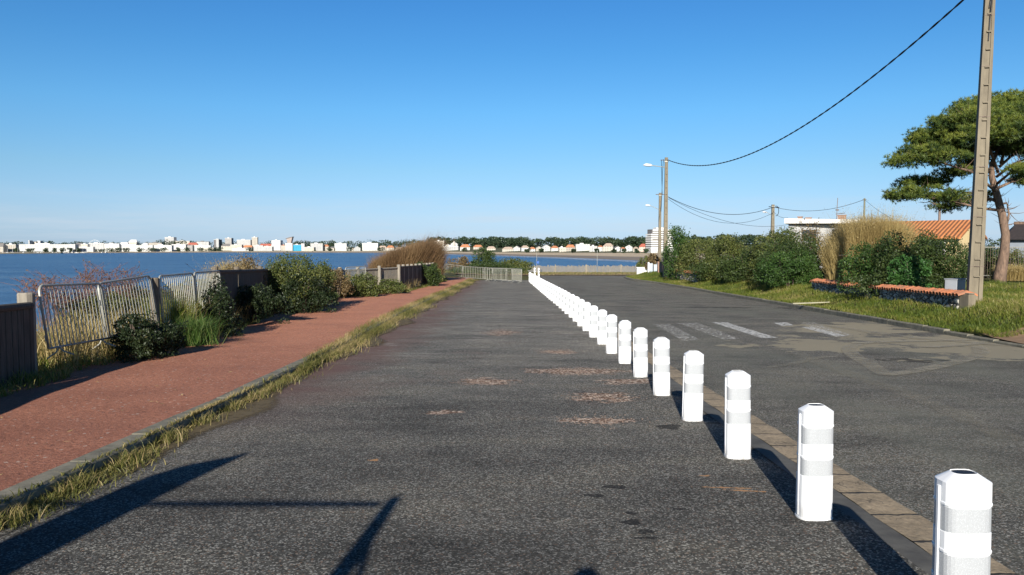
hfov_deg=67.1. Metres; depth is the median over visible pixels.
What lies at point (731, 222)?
overhead cable
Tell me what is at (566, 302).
bollard
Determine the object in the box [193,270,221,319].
crowd barrier
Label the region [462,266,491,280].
crowd barrier
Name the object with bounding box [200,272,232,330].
bramble bush
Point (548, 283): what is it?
bollard
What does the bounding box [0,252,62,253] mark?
breakwater
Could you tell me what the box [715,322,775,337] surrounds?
crossing stripe
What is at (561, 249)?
villa
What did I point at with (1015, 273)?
dry grass clump
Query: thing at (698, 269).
hedge shrub
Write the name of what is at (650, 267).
garden gate
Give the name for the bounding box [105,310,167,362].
bramble bush
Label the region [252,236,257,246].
tower block
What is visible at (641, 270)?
rendered wall
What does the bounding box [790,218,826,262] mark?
hedge shrub
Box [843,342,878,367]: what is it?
tyre track
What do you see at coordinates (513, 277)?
crowd barrier
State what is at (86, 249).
town block
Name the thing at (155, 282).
fence post
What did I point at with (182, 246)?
town block
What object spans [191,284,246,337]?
bramble bush
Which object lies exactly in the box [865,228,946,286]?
garden shrub
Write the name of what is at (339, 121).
sky
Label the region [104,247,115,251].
block
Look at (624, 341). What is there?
bollard
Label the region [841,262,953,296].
garden shrub
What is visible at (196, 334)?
grass tuft
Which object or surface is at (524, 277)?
ground
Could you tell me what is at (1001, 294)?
bank grass
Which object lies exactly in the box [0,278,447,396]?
grass
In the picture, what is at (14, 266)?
sea
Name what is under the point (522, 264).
scrub
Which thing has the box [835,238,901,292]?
garden shrub
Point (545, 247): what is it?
villa
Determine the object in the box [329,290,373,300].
bright grass
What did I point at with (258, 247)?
town block
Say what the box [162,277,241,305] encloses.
weed clump
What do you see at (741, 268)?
hedge shrub
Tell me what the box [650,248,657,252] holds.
villa
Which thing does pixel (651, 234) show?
apartment tower
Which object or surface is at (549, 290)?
bollard
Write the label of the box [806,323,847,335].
worn paint patch
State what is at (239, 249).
town block
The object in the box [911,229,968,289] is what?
garden shrub
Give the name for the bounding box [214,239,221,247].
tower block
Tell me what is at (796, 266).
hedge shrub
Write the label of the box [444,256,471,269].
scrub
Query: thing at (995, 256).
metal railing
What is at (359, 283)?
leafy bush
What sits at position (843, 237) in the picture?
straw bush
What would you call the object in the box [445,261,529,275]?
scrub
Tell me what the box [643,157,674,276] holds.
utility pole
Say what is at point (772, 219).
utility pole
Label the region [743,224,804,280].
hedge shrub
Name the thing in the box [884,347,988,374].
tyre track
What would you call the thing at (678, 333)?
crossing stripe
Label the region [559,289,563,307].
bollard
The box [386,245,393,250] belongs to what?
house
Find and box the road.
[540,275,1023,574]
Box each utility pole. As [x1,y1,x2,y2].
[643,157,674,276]
[645,193,663,257]
[763,205,778,236]
[966,0,995,300]
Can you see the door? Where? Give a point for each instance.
(961, 284)
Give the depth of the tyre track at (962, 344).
16.83 m
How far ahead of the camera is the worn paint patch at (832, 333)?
19.70 m
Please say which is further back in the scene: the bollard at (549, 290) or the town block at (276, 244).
the town block at (276, 244)
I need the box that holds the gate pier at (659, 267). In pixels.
[657,262,662,272]
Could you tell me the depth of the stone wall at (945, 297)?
23.79 m
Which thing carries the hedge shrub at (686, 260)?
on the ground at (524, 277)
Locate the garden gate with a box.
[647,262,656,271]
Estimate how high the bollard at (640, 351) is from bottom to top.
0.777 m
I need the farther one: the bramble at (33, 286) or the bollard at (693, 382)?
the bramble at (33, 286)
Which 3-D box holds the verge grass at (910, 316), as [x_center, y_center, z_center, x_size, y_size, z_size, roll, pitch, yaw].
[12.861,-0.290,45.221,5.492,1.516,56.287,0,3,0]
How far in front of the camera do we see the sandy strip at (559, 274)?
83.31 m
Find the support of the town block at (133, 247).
on the hills at (470, 250)
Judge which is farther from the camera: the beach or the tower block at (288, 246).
the tower block at (288, 246)
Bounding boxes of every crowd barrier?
[38,282,115,358]
[97,275,159,336]
[158,272,197,322]
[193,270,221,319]
[345,266,365,285]
[442,264,462,277]
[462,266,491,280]
[492,268,511,280]
[512,268,521,282]
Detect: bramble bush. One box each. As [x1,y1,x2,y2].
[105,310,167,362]
[137,320,188,356]
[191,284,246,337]
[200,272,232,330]
[235,283,295,323]
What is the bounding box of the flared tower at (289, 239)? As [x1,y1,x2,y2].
[285,237,293,242]
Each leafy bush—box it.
[261,250,327,313]
[270,272,336,313]
[305,258,339,305]
[328,267,355,298]
[344,271,380,296]
[377,278,410,293]
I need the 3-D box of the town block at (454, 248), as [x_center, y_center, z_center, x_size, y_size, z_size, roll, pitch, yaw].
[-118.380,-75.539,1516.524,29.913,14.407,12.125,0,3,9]
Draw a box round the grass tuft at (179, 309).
[130,289,224,328]
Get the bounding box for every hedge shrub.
[673,236,721,277]
[679,258,740,280]
[702,232,751,279]
[714,245,762,282]
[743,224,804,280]
[750,226,824,284]
[752,247,824,286]
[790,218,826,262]
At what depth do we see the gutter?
5.53 m
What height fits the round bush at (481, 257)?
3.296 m
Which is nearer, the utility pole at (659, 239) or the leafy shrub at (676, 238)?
the leafy shrub at (676, 238)
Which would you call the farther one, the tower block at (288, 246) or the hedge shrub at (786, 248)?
the tower block at (288, 246)
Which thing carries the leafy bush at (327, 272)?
on the ground at (524, 277)
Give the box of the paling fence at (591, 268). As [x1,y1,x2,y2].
[527,264,636,272]
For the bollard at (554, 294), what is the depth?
33.23 m
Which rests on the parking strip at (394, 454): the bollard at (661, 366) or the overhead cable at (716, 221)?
the bollard at (661, 366)
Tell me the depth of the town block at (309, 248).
1828.61 m
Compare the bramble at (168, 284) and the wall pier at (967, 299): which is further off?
the wall pier at (967, 299)
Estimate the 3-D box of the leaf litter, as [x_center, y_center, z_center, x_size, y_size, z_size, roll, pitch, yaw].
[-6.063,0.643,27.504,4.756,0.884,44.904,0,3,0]
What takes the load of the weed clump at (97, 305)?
on the ground at (524, 277)
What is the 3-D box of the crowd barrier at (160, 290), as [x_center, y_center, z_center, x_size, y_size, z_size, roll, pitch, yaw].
[-6.939,0.257,16.072,0.411,1.098,1.975,-4,3,-3]
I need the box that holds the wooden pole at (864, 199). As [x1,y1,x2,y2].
[863,198,866,219]
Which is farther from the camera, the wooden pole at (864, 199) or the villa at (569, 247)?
the villa at (569, 247)
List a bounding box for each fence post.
[17,292,37,372]
[150,278,159,330]
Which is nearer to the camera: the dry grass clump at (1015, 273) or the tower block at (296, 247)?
the dry grass clump at (1015, 273)
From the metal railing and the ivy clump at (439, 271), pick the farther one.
the ivy clump at (439, 271)
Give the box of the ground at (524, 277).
[6,261,1023,551]
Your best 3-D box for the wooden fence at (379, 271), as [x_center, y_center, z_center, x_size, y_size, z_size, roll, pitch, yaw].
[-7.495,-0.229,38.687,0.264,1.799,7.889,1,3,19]
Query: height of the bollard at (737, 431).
0.777 m
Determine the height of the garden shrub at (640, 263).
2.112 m
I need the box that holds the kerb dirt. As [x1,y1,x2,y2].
[18,281,476,511]
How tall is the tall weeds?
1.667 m
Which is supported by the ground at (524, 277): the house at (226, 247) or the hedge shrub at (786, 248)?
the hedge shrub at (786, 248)
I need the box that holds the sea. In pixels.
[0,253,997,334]
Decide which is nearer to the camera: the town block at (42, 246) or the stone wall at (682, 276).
the stone wall at (682, 276)
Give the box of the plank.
[792,302,828,303]
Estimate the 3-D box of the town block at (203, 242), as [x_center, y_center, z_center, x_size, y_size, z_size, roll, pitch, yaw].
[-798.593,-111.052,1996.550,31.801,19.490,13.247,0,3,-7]
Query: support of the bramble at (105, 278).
on the ground at (524, 277)
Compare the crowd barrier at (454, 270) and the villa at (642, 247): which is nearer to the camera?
the crowd barrier at (454, 270)
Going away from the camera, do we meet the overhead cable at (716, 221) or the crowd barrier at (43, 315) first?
the crowd barrier at (43, 315)
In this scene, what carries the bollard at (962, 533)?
on the parking strip at (394, 454)
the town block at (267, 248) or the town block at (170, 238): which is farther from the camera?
the town block at (170, 238)
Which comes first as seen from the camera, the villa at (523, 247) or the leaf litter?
the leaf litter
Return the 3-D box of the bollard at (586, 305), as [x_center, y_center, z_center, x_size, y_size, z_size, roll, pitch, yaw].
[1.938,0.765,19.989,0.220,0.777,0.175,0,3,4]
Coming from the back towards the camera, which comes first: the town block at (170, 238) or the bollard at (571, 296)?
the town block at (170, 238)
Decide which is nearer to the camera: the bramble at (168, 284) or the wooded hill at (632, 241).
the bramble at (168, 284)
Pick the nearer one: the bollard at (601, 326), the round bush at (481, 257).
the bollard at (601, 326)
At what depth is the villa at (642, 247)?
1032.47 m
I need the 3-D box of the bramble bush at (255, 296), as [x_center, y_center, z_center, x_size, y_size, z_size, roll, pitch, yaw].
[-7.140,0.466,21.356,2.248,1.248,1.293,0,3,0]
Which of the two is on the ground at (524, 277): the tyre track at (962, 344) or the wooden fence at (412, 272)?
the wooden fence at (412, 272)
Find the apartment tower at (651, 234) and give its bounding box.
[646,227,672,252]
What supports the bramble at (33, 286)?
on the ground at (524, 277)
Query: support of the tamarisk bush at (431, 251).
on the ground at (524, 277)
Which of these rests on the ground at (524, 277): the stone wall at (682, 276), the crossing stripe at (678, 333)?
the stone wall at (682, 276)
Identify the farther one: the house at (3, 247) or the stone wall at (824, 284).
the house at (3, 247)
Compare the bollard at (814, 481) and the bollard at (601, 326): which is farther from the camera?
the bollard at (601, 326)
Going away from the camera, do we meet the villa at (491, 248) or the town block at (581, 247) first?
the town block at (581, 247)
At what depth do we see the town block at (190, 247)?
1818.59 m
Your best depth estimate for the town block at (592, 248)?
1117.17 m
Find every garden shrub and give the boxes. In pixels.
[636,255,648,266]
[644,253,660,270]
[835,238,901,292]
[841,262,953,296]
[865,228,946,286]
[886,254,936,287]
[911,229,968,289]
[958,238,999,277]
[986,248,1023,274]
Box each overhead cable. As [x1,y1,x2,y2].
[668,0,963,165]
[669,197,772,214]
[670,198,781,226]
[670,200,771,222]
[775,200,861,210]
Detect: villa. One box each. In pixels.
[460,244,469,250]
[487,246,495,250]
[513,246,520,250]
[521,245,528,250]
[541,245,550,250]
[550,246,557,250]
[558,246,565,251]
[566,245,574,251]
[603,243,613,250]
[639,244,646,251]
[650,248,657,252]
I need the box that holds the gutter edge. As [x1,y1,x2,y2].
[617,341,931,574]
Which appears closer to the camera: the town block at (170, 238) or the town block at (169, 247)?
the town block at (169, 247)
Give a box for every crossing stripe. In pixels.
[653,324,694,340]
[679,323,733,338]
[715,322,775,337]
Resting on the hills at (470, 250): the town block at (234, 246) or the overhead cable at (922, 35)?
the town block at (234, 246)
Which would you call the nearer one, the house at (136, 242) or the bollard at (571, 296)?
the bollard at (571, 296)
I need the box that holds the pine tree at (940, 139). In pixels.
[879,87,1023,282]
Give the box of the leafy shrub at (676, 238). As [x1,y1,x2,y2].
[661,223,691,279]
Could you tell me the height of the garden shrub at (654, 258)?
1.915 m
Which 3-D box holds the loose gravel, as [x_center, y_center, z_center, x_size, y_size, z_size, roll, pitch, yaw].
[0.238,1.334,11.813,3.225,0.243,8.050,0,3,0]
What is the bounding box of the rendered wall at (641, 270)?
[636,267,646,273]
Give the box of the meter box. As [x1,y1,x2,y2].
[944,278,966,289]
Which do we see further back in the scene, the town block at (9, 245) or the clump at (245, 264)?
the town block at (9, 245)
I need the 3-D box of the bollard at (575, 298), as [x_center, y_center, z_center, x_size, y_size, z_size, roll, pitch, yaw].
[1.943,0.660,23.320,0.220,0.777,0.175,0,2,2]
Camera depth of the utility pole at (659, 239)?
96.67 m
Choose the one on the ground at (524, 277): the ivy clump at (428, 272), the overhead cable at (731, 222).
the ivy clump at (428, 272)
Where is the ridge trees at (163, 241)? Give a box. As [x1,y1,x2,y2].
[0,239,324,247]
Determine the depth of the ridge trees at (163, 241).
1933.33 m
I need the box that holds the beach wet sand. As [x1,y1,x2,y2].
[107,252,738,261]
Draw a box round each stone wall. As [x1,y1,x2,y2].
[676,270,699,281]
[809,278,875,297]
[872,284,977,309]
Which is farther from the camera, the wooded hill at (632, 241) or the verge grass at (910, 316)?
the wooded hill at (632, 241)
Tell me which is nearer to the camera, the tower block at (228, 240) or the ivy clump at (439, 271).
the ivy clump at (439, 271)
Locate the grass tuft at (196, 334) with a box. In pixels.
[149,311,244,346]
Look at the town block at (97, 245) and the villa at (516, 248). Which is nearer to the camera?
the villa at (516, 248)
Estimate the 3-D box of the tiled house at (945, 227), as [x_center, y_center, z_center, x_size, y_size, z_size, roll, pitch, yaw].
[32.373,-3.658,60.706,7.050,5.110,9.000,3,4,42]
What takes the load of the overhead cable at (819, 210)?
attached to the wooden pole at (864, 199)
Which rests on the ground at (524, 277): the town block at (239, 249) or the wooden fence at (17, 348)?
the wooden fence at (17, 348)
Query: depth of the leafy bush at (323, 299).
25.65 m
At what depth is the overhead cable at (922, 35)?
29.23 m
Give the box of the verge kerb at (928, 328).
[624,277,1023,347]
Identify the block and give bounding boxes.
[6,243,18,251]
[19,243,78,251]
[79,246,94,251]
[90,242,105,248]
[104,243,120,251]
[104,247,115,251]
[121,244,153,251]
[154,244,173,250]
[165,236,176,244]
[171,244,187,250]
[187,244,193,250]
[194,245,210,250]
[196,241,209,244]
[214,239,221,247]
[225,237,233,244]
[230,244,242,250]
[232,247,248,250]
[237,239,251,245]
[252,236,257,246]
[253,245,263,250]
[263,246,273,250]
[271,240,282,250]
[285,243,293,250]
[293,244,300,250]
[304,246,315,250]
[310,243,323,250]
[334,243,347,250]
[362,242,378,250]
[444,245,459,250]
[575,243,589,250]
[589,245,597,251]
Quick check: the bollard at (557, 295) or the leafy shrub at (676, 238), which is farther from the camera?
the leafy shrub at (676, 238)
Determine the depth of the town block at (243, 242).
2022.67 m
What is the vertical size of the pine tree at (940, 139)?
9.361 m
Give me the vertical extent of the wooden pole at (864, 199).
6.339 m
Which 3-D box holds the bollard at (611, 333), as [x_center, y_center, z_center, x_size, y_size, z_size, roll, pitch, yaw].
[1.936,0.911,14.989,0.220,0.777,0.175,0,4,-5]
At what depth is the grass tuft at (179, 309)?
15.74 m
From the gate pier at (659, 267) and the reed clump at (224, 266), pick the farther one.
the gate pier at (659, 267)
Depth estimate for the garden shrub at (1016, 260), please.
40.44 m
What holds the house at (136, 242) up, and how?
on the hills at (470, 250)
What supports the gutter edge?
on the parking strip at (394, 454)
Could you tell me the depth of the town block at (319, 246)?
1857.72 m
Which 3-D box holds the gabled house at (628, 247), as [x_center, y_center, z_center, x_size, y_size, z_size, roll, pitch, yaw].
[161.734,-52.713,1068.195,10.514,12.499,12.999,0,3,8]
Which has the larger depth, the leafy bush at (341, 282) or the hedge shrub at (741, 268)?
the hedge shrub at (741, 268)
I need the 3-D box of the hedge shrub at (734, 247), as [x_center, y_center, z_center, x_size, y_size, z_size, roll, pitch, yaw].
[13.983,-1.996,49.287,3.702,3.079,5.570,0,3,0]
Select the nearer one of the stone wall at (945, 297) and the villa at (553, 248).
the stone wall at (945, 297)
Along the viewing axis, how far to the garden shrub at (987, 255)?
42.42 m
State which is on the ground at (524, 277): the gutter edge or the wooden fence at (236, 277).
the wooden fence at (236, 277)
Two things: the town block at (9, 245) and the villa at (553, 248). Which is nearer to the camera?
the villa at (553, 248)
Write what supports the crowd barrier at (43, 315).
on the ground at (524, 277)
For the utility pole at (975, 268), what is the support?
on the ground at (524, 277)
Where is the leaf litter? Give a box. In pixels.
[0,298,388,474]
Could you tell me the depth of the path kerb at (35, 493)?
6.51 m
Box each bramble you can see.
[1,270,103,332]
[52,259,154,310]
[131,261,209,307]
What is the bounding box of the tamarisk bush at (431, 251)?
[364,231,452,282]
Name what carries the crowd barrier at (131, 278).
on the ground at (524, 277)
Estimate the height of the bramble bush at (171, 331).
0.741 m
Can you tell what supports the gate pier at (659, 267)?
on the ground at (524, 277)
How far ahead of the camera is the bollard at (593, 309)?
18.25 m
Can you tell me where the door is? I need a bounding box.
[957,281,964,289]
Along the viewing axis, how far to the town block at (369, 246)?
1841.91 m
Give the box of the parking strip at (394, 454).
[0,280,928,574]
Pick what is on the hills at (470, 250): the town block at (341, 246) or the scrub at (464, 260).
the town block at (341, 246)
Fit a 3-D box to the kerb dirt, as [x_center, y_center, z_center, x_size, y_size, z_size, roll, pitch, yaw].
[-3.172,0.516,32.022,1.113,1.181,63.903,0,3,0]
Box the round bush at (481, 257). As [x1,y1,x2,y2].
[470,246,496,272]
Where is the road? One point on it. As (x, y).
(904, 439)
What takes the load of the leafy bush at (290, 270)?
on the ground at (524, 277)
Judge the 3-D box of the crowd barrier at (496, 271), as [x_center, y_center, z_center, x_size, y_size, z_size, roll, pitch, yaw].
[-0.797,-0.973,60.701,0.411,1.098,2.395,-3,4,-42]
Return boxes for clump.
[51,291,141,330]
[94,285,175,315]
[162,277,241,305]
[192,252,267,281]
[227,254,267,294]
[417,261,442,286]
[435,267,445,281]
[989,262,1023,280]
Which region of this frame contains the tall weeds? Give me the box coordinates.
[36,276,418,368]
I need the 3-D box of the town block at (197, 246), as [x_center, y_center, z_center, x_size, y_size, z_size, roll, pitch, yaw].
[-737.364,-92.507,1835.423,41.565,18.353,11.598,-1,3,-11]
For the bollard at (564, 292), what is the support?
on the parking strip at (394, 454)
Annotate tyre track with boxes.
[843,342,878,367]
[855,339,964,342]
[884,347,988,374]
[923,341,986,346]
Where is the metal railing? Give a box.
[984,247,1023,279]
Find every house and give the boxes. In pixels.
[0,243,7,251]
[128,240,138,244]
[221,244,230,250]
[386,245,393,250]
[502,247,512,251]
[625,245,631,251]
[784,215,879,266]
[893,209,987,270]
[999,221,1023,258]
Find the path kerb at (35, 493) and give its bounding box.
[0,279,473,513]
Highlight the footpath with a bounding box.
[0,277,471,490]
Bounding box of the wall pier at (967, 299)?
[959,293,975,309]
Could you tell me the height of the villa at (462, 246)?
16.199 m
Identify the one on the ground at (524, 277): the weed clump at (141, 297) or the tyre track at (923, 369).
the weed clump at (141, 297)
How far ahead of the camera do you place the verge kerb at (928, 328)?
23.87 m
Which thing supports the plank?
on the verge grass at (910, 316)
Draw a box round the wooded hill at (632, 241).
[298,233,776,248]
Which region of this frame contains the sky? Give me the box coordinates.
[0,0,1023,248]
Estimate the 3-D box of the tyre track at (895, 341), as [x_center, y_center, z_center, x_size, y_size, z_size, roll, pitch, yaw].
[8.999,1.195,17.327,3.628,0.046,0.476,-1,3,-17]
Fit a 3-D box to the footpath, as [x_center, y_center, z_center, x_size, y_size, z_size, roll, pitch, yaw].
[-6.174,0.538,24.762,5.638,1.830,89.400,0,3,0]
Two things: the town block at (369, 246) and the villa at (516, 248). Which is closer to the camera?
the villa at (516, 248)
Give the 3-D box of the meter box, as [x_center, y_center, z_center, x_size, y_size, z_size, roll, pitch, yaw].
[13.223,0.209,23.042,0.640,0.960,0.380,-2,4,-38]
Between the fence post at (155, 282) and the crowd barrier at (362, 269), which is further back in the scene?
the crowd barrier at (362, 269)
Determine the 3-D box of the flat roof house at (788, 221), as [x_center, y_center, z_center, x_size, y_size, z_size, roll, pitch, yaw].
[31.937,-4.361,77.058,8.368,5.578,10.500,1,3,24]
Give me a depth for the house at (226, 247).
1921.88 m
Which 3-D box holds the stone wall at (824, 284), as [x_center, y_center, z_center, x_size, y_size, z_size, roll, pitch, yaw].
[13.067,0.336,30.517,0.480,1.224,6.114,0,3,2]
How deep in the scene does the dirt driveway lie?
17.20 m
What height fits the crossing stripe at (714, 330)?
0.121 m
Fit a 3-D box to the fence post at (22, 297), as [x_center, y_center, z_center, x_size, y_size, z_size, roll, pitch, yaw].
[-6.846,0.771,10.905,0.219,1.398,0.230,0,3,0]
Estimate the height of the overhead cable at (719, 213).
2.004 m
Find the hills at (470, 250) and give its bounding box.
[19,245,781,252]
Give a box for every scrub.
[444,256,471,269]
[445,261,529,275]
[497,257,535,273]
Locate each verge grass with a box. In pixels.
[445,269,636,275]
[626,271,1023,338]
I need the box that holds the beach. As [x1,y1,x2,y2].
[0,251,729,257]
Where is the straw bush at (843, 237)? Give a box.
[811,201,935,280]
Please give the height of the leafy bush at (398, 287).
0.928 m
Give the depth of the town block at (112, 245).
1722.56 m
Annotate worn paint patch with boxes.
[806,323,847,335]
[806,326,843,336]
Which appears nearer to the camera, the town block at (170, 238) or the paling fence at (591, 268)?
the paling fence at (591, 268)
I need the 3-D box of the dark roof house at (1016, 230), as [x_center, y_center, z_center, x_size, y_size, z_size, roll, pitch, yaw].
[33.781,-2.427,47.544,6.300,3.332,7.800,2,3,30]
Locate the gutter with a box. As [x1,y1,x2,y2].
[617,332,1017,574]
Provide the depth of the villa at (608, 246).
1104.45 m
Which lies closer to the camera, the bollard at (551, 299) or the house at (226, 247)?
the bollard at (551, 299)
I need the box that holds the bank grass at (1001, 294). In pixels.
[781,279,1023,316]
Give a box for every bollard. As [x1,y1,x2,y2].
[546,282,549,297]
[548,283,552,298]
[550,285,554,300]
[553,286,557,302]
[556,287,560,304]
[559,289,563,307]
[562,290,567,310]
[564,292,570,313]
[569,294,574,316]
[573,296,579,320]
[577,299,584,325]
[583,302,590,330]
[589,305,597,336]
[597,310,606,343]
[606,314,616,353]
[618,320,630,363]
[633,327,647,376]
[653,337,669,395]
[681,350,703,420]
[724,370,750,458]
[795,403,833,520]
[931,469,992,574]
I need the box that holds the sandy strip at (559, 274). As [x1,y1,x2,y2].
[455,273,636,274]
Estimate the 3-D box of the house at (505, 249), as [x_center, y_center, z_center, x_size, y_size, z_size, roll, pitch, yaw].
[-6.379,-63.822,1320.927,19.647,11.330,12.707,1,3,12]
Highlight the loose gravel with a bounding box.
[437,349,666,428]
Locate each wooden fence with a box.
[0,302,34,386]
[212,266,283,317]
[333,265,400,292]
[400,263,432,287]
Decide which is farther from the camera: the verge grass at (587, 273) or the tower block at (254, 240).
the tower block at (254, 240)
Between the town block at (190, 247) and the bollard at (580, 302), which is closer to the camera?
the bollard at (580, 302)
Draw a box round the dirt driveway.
[985,327,1023,343]
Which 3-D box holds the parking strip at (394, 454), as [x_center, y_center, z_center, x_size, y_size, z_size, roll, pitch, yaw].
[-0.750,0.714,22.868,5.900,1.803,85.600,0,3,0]
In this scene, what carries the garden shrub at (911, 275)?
on the ground at (524, 277)
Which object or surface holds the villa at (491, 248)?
on the hills at (470, 250)

